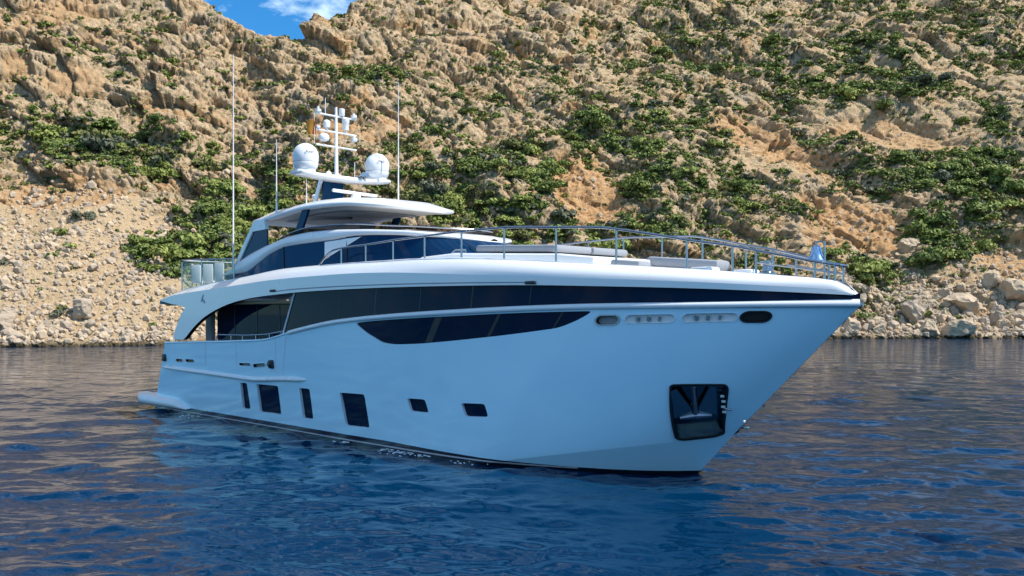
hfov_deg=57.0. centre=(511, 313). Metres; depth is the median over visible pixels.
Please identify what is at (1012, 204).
bush
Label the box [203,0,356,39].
sky
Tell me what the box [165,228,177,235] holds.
bush
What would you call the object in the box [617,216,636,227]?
bush
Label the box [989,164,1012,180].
bush
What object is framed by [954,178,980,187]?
bush
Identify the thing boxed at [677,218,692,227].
bush
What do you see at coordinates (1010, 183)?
bush
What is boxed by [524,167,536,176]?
bush
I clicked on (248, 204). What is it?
bush
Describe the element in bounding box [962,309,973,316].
boulder
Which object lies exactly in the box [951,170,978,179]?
bush
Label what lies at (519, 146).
bush
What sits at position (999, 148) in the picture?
bush
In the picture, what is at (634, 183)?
bush
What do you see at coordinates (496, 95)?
bush
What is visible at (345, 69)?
bush
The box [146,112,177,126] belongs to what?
bush
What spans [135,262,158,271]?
bush
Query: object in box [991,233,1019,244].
bush
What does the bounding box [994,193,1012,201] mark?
bush
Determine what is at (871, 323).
boulder
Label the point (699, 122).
bush
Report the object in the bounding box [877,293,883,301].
boulder
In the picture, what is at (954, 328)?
boulder
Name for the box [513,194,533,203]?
bush
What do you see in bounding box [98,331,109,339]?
boulder
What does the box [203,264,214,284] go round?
deck chair
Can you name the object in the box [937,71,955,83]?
bush
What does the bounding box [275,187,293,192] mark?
bush
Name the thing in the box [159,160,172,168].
bush
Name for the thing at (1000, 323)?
boulder
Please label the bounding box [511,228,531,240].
bush
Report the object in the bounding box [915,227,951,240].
bush
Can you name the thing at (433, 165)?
bush
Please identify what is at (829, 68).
bush
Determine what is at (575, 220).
bush
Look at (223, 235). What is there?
bush
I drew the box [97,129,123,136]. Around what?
bush
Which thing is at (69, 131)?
bush
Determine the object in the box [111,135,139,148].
bush
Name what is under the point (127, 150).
bush
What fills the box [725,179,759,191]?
bush
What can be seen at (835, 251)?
bush
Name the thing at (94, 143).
bush
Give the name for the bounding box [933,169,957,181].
bush
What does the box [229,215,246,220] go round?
bush
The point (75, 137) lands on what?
bush
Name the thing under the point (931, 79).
bush
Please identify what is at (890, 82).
bush
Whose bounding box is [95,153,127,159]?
bush
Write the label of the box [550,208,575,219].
bush
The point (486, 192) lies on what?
bush
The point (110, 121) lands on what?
bush
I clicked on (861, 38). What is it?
bush
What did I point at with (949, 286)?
boulder
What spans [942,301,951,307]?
boulder
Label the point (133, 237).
bush
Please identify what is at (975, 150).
bush
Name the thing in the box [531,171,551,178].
bush
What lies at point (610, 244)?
bush
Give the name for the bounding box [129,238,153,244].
bush
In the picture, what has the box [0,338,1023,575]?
sea
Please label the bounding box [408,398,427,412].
hull window
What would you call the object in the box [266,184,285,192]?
bush
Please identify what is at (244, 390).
hull window
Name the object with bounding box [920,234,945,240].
bush
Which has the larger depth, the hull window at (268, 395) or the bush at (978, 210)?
the bush at (978, 210)
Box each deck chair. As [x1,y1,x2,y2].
[191,265,205,286]
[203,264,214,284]
[214,263,224,281]
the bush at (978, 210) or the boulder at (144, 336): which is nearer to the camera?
the boulder at (144, 336)
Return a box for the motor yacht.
[138,55,863,474]
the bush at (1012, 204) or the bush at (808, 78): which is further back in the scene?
the bush at (808, 78)
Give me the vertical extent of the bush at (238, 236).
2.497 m
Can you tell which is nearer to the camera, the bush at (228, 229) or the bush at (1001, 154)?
the bush at (228, 229)
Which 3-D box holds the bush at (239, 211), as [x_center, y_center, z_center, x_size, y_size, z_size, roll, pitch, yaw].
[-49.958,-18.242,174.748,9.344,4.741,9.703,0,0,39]
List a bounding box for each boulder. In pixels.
[0,307,18,328]
[6,331,24,339]
[6,335,15,344]
[12,338,23,346]
[53,319,59,324]
[72,298,92,319]
[87,319,95,327]
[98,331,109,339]
[121,341,128,345]
[141,333,148,339]
[190,332,197,338]
[843,317,860,333]
[843,332,851,338]
[860,293,866,302]
[861,285,869,292]
[861,324,871,330]
[868,319,875,328]
[873,316,884,324]
[873,325,886,332]
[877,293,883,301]
[879,322,886,327]
[886,315,895,321]
[887,320,899,329]
[898,238,919,252]
[900,299,928,322]
[920,319,939,335]
[921,292,928,298]
[923,331,930,337]
[926,299,937,307]
[932,293,941,300]
[937,314,946,322]
[938,288,951,298]
[941,319,976,337]
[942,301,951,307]
[943,292,978,313]
[945,283,953,288]
[947,316,955,322]
[949,305,959,314]
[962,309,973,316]
[978,317,988,325]
[982,269,1001,287]
[988,301,999,307]
[989,311,1005,325]
[991,305,1004,313]
[996,319,1010,328]
[997,278,1023,301]
[1003,332,1011,338]
[1011,318,1020,325]
[1016,309,1023,318]
[1018,303,1023,308]
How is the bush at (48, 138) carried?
on the hillside
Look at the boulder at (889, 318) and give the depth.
178.87 m
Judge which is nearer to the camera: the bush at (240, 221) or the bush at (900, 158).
the bush at (240, 221)
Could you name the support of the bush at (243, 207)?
on the hillside
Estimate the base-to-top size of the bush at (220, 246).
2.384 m
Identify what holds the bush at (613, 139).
on the hillside
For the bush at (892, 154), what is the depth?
230.38 m
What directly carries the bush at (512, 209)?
on the hillside
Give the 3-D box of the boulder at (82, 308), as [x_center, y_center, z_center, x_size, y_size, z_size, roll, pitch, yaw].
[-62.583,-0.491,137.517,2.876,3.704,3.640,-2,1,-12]
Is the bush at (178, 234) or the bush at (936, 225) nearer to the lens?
the bush at (178, 234)
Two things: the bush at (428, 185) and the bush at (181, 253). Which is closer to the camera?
the bush at (181, 253)
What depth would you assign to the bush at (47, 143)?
173.97 m
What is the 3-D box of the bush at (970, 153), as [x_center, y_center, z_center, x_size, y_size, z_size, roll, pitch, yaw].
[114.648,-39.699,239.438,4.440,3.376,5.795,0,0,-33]
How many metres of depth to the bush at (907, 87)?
263.30 m
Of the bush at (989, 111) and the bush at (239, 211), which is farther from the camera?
the bush at (989, 111)
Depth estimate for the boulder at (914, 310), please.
178.96 m
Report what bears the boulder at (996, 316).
on the hillside
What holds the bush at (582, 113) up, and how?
on the hillside
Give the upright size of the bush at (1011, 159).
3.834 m
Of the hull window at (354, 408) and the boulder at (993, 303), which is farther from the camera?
the boulder at (993, 303)
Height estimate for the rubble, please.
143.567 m
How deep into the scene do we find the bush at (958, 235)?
203.69 m
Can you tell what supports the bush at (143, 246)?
on the hillside
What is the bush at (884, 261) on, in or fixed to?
on the hillside
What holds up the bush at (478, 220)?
on the hillside
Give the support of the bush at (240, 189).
on the hillside
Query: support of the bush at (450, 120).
on the hillside
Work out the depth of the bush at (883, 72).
280.45 m
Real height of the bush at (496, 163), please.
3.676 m
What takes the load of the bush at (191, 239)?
on the hillside
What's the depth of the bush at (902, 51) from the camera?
289.32 m
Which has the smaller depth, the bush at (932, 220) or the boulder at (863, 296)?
the boulder at (863, 296)
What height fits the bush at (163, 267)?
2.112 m
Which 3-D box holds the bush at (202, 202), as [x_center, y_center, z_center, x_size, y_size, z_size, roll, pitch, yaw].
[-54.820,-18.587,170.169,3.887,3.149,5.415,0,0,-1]
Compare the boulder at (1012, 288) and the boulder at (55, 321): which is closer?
the boulder at (55, 321)
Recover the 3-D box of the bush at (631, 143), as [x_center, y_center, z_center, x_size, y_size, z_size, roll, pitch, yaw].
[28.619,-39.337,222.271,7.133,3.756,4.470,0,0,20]
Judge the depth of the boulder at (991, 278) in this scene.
187.06 m
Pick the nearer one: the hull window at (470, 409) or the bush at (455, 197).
the hull window at (470, 409)
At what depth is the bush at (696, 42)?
291.82 m
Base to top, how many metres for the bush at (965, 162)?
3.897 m
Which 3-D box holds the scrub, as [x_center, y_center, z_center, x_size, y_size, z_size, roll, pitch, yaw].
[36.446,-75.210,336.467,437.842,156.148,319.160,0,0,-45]
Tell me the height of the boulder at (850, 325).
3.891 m
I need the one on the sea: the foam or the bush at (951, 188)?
the foam
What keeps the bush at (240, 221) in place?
on the hillside
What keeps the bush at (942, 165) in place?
on the hillside
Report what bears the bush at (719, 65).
on the hillside
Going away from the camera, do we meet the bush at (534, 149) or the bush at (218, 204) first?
the bush at (218, 204)
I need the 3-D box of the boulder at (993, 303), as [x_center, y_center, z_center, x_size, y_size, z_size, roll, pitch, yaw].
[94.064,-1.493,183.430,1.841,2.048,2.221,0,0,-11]
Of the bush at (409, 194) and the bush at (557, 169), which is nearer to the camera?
the bush at (409, 194)
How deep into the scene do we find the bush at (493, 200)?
186.27 m
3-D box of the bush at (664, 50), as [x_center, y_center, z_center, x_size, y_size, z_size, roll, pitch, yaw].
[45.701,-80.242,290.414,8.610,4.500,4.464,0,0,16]
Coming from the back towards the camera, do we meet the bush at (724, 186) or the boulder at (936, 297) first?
the bush at (724, 186)
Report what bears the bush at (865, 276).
on the hillside
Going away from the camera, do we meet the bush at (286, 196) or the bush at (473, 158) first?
the bush at (286, 196)
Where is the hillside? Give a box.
[0,0,1023,346]
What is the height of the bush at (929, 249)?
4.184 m
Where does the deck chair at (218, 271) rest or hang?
on the motor yacht
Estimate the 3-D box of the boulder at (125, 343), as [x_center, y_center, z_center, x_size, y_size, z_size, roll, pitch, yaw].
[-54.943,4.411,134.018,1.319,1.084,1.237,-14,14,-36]
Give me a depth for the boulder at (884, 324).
174.96 m
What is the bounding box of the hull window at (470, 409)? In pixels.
[461,403,487,416]
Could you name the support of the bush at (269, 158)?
on the hillside
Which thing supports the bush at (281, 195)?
on the hillside
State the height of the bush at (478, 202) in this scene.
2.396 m
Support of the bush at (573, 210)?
on the hillside
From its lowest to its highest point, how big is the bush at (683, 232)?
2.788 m
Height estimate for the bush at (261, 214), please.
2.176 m
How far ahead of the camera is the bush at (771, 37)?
297.80 m
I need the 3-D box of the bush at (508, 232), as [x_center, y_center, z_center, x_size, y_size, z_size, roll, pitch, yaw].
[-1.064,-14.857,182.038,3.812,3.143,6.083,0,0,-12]
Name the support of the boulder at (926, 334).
on the hillside
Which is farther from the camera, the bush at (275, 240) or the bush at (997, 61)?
the bush at (997, 61)
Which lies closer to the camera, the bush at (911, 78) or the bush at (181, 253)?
the bush at (181, 253)
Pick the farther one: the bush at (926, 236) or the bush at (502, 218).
the bush at (926, 236)
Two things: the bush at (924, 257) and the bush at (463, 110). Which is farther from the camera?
the bush at (463, 110)
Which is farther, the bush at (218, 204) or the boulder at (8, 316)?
the bush at (218, 204)
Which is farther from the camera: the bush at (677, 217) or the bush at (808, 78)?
the bush at (808, 78)
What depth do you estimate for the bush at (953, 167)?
230.28 m
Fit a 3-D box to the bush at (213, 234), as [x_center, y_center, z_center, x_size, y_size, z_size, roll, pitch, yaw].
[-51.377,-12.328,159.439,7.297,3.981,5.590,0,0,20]
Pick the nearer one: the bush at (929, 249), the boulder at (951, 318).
the boulder at (951, 318)
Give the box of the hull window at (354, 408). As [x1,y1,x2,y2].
[340,393,368,427]
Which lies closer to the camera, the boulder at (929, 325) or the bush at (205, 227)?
the bush at (205, 227)
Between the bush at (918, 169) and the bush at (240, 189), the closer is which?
the bush at (240, 189)
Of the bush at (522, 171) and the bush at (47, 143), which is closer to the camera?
the bush at (47, 143)
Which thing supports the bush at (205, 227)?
on the hillside
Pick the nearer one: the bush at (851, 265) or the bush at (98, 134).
the bush at (98, 134)
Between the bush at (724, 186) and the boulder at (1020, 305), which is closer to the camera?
the boulder at (1020, 305)
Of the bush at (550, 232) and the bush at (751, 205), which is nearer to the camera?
the bush at (550, 232)
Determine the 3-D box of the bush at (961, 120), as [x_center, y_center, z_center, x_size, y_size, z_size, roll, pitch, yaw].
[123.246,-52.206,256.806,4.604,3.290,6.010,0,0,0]
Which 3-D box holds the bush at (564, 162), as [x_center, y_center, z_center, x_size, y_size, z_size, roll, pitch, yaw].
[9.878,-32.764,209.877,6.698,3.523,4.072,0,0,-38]
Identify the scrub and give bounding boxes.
[0,0,1023,325]
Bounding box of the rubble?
[0,0,1023,346]
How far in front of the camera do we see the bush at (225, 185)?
174.14 m
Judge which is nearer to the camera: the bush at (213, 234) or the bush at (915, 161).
the bush at (213, 234)
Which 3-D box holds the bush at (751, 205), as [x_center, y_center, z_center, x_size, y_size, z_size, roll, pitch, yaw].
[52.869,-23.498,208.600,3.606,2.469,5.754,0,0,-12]
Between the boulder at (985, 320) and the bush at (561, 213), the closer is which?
the boulder at (985, 320)
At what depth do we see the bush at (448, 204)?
177.59 m
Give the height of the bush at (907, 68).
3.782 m
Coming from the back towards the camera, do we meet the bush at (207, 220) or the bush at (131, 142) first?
the bush at (131, 142)
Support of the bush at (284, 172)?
on the hillside
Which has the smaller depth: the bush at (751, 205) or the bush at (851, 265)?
the bush at (851, 265)
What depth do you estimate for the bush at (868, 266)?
190.01 m
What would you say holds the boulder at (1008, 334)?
on the hillside
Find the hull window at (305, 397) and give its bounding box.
[299,388,312,418]
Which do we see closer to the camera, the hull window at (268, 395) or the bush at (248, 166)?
the hull window at (268, 395)
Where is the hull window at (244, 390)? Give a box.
[240,383,249,408]
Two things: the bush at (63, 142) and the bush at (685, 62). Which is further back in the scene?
the bush at (685, 62)
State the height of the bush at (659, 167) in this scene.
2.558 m
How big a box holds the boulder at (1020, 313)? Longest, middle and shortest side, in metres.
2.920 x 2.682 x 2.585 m
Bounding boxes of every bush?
[27,128,58,137]
[32,129,59,139]
[34,122,60,130]
[36,140,52,150]
[43,135,66,140]
[52,141,70,146]
[58,127,74,136]
[69,210,96,220]
[72,127,112,139]
[72,142,93,152]
[73,133,86,141]
[78,132,117,153]
[90,116,122,130]
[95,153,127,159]
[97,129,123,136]
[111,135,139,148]
[113,146,134,154]
[126,234,161,243]
[127,242,154,255]
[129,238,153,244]
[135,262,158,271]
[142,165,168,178]
[145,244,208,258]
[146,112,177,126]
[153,236,174,243]
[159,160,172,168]
[160,265,183,272]
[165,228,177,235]
[165,242,185,253]
[167,231,189,238]
[178,231,212,249]
[189,200,225,213]
[190,159,217,167]
[195,201,215,208]
[196,229,221,244]
[198,222,235,232]
[200,216,229,224]
[206,178,239,186]
[209,180,235,190]
[211,232,245,245]
[213,185,246,198]
[213,242,242,250]
[217,217,234,224]
[217,224,249,235]
[218,239,234,246]
[220,218,245,225]
[228,204,266,217]
[228,234,244,242]
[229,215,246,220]
[232,202,255,210]
[234,203,265,220]
[241,163,254,170]
[258,212,267,216]
[261,154,287,167]
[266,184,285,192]
[268,237,279,244]
[269,191,294,196]
[273,198,292,204]
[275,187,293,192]
[275,191,294,199]
[277,168,302,179]
[280,195,291,199]
[282,203,299,207]
[338,64,357,75]
[389,169,408,181]
[399,188,430,201]
[403,143,416,150]
[410,170,433,180]
[417,177,448,194]
[418,193,434,202]
[419,168,451,181]
[425,161,442,169]
[432,188,448,198]
[434,200,458,216]
[442,116,456,123]
[448,190,465,206]
[454,155,482,163]
[458,107,478,114]
[459,207,475,213]
[460,212,471,221]
[467,217,481,228]
[473,199,483,210]
[475,188,494,197]
[476,160,487,164]
[477,151,501,160]
[482,92,506,100]
[483,157,507,172]
[484,198,500,205]
[495,215,522,224]
[495,229,513,237]
[499,137,520,152]
[503,206,515,214]
[506,169,531,177]
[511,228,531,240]
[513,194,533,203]
[515,141,540,150]
[520,240,534,244]
[521,142,541,156]
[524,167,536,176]
[524,176,541,182]
[530,164,567,177]
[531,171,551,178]
[535,180,567,192]
[545,224,582,236]
[548,159,569,167]
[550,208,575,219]
[562,208,576,216]
[564,87,584,95]
[566,217,578,223]
[575,110,592,118]
[582,109,611,130]
[584,235,632,249]
[608,137,622,143]
[609,221,628,228]
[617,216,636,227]
[619,175,650,191]
[629,139,643,145]
[634,137,664,144]
[646,108,670,115]
[647,46,673,56]
[647,164,672,171]
[669,214,684,220]
[674,167,699,177]
[675,230,688,234]
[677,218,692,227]
[683,61,695,67]
[684,37,703,50]
[686,118,704,125]
[694,175,708,183]
[697,61,726,71]
[706,137,733,148]
[716,183,732,190]
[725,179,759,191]
[745,202,761,211]
[756,61,781,66]
[762,33,779,43]
[799,75,815,82]
[821,247,846,259]
[826,66,852,77]
[826,168,843,175]
[832,44,850,51]
[832,84,859,95]
[834,88,858,100]
[845,55,866,64]
[845,263,855,268]
[850,35,872,43]
[850,271,875,283]
[852,261,892,279]
[864,258,892,266]
[871,68,892,76]
[874,97,894,113]
[882,80,899,83]
[883,271,899,279]
[884,84,914,94]
[886,149,904,158]
[887,47,915,59]
[888,153,914,161]
[891,150,916,161]
[891,157,918,162]
[893,9,915,17]
[899,66,918,71]
[900,75,918,80]
[901,165,927,173]
[902,252,943,271]
[904,150,934,155]
[904,221,930,235]
[907,208,952,219]
[909,215,951,224]
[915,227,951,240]
[917,72,935,85]
[919,161,950,169]
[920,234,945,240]
[924,245,951,254]
[928,223,942,229]
[929,173,951,182]
[932,248,969,261]
[933,162,951,170]
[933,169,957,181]
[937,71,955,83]
[938,183,972,199]
[940,236,974,247]
[943,162,965,170]
[948,158,971,165]
[950,231,966,238]
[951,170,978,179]
[954,116,970,124]
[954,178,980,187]
[955,150,976,156]
[969,145,995,153]
[969,201,1002,215]
[973,157,992,166]
[973,209,986,215]
[975,238,997,250]
[979,164,999,175]
[984,108,999,115]
[985,199,1005,208]
[987,174,1011,185]
[988,209,1008,220]
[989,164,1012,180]
[991,147,1003,155]
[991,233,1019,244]
[992,150,1017,158]
[994,59,1021,65]
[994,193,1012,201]
[997,177,1023,192]
[999,155,1021,165]
[1001,199,1023,211]
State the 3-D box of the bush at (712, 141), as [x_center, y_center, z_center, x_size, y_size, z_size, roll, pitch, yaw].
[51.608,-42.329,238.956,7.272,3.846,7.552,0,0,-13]
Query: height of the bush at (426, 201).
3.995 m
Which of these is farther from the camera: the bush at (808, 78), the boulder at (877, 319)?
the bush at (808, 78)
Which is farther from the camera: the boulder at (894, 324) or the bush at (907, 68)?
the bush at (907, 68)
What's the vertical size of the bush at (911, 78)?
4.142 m
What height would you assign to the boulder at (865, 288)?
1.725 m
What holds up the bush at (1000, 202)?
on the hillside
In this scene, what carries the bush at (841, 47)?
on the hillside
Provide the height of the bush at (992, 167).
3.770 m
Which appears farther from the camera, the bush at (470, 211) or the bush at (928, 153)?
the bush at (928, 153)
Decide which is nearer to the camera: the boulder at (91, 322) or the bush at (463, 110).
the boulder at (91, 322)
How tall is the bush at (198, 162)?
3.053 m
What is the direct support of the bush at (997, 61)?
on the hillside
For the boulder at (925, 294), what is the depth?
186.12 m
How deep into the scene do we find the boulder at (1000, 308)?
180.89 m
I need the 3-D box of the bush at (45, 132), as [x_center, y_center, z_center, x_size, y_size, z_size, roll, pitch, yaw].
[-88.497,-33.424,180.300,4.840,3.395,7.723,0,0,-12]
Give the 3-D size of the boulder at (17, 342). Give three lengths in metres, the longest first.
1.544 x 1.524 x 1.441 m
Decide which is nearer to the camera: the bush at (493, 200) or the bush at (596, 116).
the bush at (493, 200)
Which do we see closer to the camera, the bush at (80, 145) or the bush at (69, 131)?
the bush at (80, 145)
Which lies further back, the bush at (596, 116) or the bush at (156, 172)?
the bush at (596, 116)
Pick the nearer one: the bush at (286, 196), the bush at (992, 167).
the bush at (286, 196)
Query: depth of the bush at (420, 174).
191.45 m
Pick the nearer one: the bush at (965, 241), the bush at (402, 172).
the bush at (402, 172)
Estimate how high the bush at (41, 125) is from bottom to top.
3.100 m
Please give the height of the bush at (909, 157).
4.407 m
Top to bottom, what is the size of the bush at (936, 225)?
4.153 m
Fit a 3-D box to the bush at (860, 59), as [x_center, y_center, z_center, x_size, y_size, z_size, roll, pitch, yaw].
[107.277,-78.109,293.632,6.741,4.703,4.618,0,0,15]
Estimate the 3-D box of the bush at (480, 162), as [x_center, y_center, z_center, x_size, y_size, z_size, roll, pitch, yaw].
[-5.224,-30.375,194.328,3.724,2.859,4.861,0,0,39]
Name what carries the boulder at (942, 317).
on the hillside
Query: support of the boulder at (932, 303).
on the hillside
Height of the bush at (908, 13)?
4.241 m
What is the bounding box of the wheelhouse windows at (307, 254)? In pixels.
[225,235,512,279]
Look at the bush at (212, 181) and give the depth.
175.88 m
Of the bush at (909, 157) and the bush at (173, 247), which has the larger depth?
the bush at (909, 157)
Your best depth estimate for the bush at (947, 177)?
226.49 m
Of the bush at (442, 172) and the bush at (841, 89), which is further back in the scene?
the bush at (841, 89)
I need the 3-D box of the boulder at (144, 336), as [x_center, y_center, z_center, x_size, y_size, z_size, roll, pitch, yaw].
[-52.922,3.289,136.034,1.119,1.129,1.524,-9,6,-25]
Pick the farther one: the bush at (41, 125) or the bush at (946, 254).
the bush at (946, 254)
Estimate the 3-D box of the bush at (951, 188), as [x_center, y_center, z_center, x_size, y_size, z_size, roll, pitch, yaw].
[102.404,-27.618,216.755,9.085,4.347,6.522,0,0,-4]
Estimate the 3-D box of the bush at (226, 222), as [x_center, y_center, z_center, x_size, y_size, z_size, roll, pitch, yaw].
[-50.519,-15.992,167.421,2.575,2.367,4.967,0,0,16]
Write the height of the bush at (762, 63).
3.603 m
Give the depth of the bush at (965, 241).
198.79 m
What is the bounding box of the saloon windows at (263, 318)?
[217,304,289,339]
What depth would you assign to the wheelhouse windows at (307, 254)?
34.40 m
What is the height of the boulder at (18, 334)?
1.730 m
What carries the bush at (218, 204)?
on the hillside
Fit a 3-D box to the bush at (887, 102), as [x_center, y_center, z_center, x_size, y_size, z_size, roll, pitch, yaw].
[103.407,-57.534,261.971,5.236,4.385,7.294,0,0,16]
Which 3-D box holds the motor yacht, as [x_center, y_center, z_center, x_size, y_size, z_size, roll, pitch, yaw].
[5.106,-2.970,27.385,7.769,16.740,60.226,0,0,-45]
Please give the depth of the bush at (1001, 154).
239.23 m
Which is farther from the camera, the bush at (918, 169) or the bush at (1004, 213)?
the bush at (918, 169)
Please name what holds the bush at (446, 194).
on the hillside
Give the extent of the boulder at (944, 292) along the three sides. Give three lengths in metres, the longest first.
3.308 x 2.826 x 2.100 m
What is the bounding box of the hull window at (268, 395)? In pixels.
[257,384,280,413]
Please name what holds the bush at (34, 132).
on the hillside
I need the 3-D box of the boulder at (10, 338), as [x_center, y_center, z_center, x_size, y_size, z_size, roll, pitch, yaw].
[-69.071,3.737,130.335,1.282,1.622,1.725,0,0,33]
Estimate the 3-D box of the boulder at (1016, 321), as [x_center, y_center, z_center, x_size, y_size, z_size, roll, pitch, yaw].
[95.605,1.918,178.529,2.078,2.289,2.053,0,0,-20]
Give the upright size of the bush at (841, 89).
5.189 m
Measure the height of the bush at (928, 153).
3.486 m
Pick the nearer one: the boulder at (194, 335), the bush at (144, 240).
the boulder at (194, 335)
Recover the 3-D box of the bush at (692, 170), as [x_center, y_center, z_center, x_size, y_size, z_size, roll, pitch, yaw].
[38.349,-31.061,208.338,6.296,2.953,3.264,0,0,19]
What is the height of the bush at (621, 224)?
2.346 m
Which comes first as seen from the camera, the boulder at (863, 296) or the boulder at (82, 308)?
the boulder at (82, 308)
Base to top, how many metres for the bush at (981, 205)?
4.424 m
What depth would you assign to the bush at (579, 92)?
246.02 m
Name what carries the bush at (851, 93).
on the hillside
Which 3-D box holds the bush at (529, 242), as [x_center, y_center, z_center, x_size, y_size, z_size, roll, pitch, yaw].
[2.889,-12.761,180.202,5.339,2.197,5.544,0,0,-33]
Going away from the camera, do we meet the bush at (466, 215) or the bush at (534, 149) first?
the bush at (466, 215)
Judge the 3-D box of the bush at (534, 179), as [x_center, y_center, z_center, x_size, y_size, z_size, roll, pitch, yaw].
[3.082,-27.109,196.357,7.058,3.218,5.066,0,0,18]
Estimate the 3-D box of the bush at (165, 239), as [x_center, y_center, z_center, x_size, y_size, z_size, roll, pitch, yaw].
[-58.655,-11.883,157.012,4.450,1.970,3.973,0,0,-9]
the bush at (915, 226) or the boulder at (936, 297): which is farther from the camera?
the bush at (915, 226)
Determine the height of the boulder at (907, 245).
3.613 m
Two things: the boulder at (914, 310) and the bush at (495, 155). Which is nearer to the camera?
the boulder at (914, 310)
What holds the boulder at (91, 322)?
on the hillside
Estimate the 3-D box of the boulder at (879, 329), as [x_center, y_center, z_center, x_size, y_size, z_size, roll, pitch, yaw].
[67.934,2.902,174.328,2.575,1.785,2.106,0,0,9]
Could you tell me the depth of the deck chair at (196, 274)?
43.85 m
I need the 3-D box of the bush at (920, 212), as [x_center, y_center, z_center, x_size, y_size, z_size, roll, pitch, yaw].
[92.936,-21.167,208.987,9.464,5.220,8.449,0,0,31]
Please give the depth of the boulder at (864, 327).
174.15 m
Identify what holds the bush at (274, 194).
on the hillside
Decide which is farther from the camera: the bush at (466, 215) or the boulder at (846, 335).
the bush at (466, 215)
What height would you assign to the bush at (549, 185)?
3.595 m
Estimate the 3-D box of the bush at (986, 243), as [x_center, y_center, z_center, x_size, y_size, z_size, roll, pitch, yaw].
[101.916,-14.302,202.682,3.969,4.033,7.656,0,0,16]
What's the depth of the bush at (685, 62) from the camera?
278.39 m
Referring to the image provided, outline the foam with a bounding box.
[179,413,487,464]
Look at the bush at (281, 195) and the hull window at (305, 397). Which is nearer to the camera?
the hull window at (305, 397)
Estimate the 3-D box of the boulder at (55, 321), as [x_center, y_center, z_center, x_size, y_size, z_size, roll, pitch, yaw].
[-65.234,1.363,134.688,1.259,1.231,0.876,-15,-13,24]
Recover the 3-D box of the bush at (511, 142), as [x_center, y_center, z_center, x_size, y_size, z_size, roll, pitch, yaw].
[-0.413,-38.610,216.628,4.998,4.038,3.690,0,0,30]
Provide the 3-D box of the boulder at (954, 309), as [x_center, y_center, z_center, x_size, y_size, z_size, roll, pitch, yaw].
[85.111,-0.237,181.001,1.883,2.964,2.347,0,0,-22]
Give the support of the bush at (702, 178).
on the hillside
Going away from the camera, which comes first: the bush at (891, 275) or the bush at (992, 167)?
the bush at (891, 275)
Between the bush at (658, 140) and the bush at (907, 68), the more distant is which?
the bush at (907, 68)
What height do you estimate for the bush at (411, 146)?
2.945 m
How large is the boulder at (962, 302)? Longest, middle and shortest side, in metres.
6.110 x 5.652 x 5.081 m
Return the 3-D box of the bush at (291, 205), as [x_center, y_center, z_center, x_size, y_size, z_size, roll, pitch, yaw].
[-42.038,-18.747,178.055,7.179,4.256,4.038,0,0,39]
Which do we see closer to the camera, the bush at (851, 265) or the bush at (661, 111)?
the bush at (851, 265)
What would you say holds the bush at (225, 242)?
on the hillside
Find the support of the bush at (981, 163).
on the hillside
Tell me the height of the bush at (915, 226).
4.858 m
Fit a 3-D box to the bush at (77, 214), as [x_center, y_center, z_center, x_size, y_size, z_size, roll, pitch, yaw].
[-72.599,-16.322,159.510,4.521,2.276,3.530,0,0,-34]
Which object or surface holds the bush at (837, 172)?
on the hillside
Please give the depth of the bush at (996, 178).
228.14 m
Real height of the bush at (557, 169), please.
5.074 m
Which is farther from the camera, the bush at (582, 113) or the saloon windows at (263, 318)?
the bush at (582, 113)
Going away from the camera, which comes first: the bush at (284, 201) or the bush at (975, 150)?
the bush at (284, 201)
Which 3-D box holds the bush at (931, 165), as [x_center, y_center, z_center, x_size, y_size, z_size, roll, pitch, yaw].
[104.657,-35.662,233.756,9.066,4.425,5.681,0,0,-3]
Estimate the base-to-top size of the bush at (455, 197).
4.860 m

